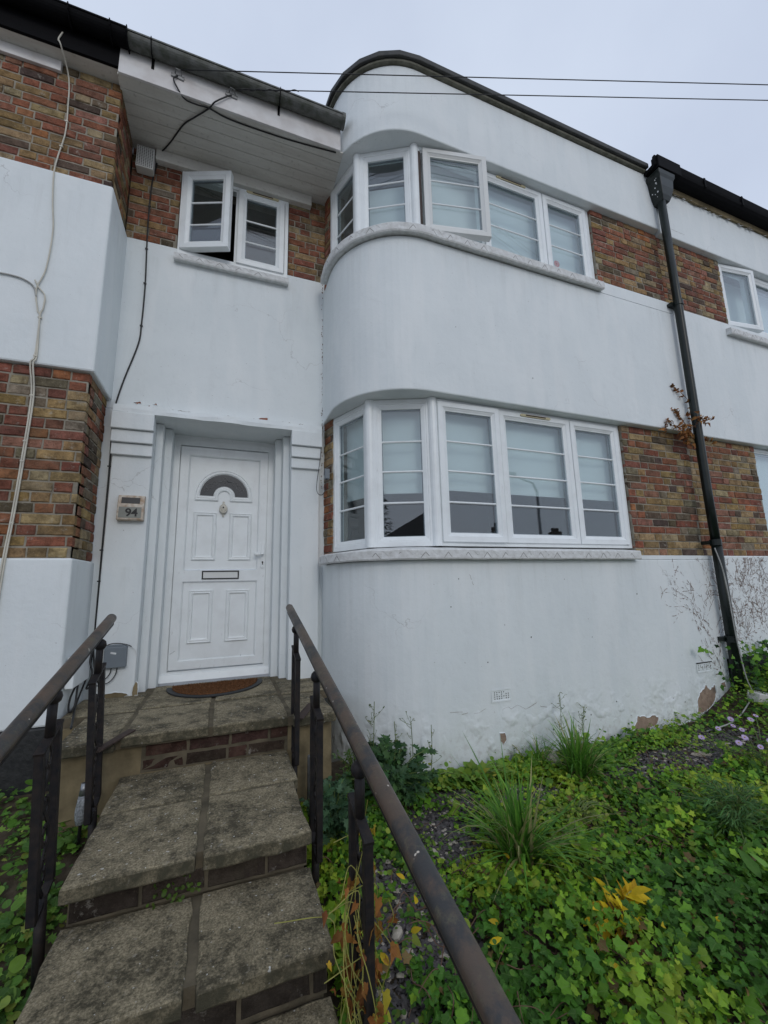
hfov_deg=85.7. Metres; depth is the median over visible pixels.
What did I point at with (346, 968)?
drying vine
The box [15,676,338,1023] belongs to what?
front steps
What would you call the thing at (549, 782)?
mixed weeds
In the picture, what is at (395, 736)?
dry stalk
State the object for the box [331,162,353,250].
window
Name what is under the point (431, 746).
dry stalk
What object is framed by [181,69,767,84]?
overhead wire
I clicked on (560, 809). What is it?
yellow green weed
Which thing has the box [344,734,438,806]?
thistle bush
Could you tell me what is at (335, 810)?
thistle bush
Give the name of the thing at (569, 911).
ground ivy
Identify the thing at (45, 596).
terraced house
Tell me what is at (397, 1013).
seedlings
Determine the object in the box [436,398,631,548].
window
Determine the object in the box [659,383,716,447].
dead creeper
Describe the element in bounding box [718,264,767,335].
window
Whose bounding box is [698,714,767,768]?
michaelmas daisy
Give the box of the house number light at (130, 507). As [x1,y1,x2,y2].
[116,495,145,520]
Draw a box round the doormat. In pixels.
[166,677,261,697]
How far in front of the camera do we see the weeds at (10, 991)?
1.66 m
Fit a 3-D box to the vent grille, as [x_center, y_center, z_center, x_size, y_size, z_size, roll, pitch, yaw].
[-2.228,-3.283,3.870,0.143,0.225,0.086,2,-10,-21]
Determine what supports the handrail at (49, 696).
on the front steps
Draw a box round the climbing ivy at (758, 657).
[697,639,767,695]
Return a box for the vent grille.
[135,144,155,176]
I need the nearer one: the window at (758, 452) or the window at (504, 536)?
the window at (504, 536)
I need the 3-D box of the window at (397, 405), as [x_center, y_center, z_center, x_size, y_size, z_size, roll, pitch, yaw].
[0.156,-0.339,3.487,0.508,1.271,0.070,-2,-10,2]
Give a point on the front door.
(222, 511)
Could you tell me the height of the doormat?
0.036 m
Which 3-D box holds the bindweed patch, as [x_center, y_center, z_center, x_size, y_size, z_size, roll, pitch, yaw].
[0.566,1.779,2.801,0.718,0.171,0.274,1,-10,-13]
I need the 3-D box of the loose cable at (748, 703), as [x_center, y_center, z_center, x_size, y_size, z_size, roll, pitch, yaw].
[3.172,1.141,3.892,0.759,1.630,0.130,4,-11,-28]
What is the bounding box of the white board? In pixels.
[747,690,767,702]
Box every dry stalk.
[365,702,384,789]
[390,721,401,760]
[399,711,414,756]
[427,725,440,770]
[551,692,566,753]
[577,705,586,733]
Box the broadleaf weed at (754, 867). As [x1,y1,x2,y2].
[693,842,767,903]
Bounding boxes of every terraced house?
[0,0,136,797]
[82,28,745,772]
[644,154,767,683]
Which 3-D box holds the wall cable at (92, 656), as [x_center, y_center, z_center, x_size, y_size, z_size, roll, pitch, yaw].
[-1.313,-1.135,3.448,1.781,5.059,0.804,2,-10,-21]
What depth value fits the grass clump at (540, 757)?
3.04 m
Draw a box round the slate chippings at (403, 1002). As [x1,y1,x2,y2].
[329,691,767,1023]
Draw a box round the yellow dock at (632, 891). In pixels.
[580,871,651,952]
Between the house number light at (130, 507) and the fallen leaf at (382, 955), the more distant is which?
the house number light at (130, 507)
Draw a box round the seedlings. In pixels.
[344,724,765,1023]
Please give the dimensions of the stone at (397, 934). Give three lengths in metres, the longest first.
0.070 x 0.048 x 0.037 m
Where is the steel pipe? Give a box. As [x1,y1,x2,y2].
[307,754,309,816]
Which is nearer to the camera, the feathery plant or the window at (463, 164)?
the feathery plant
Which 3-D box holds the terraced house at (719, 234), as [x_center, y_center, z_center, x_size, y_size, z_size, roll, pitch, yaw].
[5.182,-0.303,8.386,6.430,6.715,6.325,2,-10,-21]
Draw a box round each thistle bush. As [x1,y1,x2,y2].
[299,773,369,844]
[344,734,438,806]
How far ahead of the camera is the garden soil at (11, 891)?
1.95 m
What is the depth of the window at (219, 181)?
4.04 m
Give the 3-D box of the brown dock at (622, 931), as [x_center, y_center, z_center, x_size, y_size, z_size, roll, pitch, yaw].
[0.964,1.723,1.762,0.303,0.121,0.247,-7,-11,29]
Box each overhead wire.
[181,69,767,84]
[235,88,767,100]
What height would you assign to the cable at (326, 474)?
0.709 m
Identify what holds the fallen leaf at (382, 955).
on the ground ivy at (569, 911)
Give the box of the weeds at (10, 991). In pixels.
[0,779,97,1023]
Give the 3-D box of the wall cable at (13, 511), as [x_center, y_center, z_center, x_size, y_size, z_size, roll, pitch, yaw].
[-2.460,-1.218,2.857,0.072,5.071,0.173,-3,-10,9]
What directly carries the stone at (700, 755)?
on the slate chippings at (403, 1002)
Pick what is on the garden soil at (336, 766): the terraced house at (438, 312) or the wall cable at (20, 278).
the terraced house at (438, 312)
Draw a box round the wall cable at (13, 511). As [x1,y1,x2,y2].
[0,32,69,593]
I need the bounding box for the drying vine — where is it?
[274,800,421,1023]
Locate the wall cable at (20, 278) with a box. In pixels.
[0,272,36,296]
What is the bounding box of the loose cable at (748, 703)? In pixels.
[707,548,751,731]
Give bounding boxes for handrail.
[0,614,135,989]
[286,604,521,1023]
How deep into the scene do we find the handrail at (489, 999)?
1.23 m
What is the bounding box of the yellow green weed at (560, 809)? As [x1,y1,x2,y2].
[537,795,613,830]
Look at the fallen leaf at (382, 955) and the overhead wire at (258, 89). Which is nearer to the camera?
the fallen leaf at (382, 955)
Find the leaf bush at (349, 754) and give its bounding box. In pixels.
[331,749,355,790]
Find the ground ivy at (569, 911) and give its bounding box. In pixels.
[300,668,767,1023]
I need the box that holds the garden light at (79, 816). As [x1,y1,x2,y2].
[74,782,84,851]
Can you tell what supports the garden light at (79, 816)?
on the garden soil at (11, 891)
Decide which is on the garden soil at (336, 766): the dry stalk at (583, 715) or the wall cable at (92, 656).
the dry stalk at (583, 715)
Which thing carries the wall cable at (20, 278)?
attached to the terraced house at (45, 596)
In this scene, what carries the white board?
on the garden soil at (336, 766)
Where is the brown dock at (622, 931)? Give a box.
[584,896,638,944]
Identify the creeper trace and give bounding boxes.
[660,557,767,674]
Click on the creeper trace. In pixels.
(742, 582)
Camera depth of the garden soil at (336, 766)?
1.90 m
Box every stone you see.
[392,925,402,941]
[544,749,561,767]
[691,750,711,756]
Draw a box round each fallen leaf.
[380,952,388,965]
[396,873,404,878]
[411,926,421,933]
[488,918,498,924]
[489,936,501,944]
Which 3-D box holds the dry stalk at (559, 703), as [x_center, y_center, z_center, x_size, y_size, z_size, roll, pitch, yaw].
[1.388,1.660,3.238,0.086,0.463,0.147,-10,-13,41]
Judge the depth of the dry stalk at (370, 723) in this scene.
2.70 m
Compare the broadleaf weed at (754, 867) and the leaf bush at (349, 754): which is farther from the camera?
the leaf bush at (349, 754)
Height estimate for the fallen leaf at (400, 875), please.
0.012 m
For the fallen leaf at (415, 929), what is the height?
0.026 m
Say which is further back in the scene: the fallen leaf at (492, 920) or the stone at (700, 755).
the stone at (700, 755)
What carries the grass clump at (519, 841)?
on the garden soil at (336, 766)
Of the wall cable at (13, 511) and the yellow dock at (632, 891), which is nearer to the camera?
the yellow dock at (632, 891)
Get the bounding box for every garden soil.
[0,791,86,1023]
[303,678,767,1023]
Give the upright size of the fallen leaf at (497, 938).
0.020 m
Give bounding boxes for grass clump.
[434,731,618,932]
[509,735,557,769]
[520,711,633,786]
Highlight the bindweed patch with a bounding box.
[426,759,514,789]
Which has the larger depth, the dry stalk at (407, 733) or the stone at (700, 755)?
the stone at (700, 755)
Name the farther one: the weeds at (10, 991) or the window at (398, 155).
the window at (398, 155)
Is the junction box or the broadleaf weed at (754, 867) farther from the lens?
the junction box
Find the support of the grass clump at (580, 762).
on the garden soil at (336, 766)
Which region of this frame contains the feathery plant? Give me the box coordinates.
[667,768,767,845]
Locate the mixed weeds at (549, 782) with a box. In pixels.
[336,670,767,1016]
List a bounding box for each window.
[177,171,288,277]
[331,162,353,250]
[333,404,371,551]
[360,147,411,228]
[373,398,433,547]
[418,146,594,278]
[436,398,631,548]
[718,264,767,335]
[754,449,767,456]
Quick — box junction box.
[97,643,136,685]
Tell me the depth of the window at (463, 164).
4.17 m
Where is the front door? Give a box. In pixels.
[167,446,267,670]
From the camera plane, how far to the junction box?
3.12 m
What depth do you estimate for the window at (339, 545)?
3.79 m
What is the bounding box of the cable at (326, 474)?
[316,428,329,494]
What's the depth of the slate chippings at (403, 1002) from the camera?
2.19 m
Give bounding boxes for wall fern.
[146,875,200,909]
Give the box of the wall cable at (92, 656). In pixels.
[67,75,335,729]

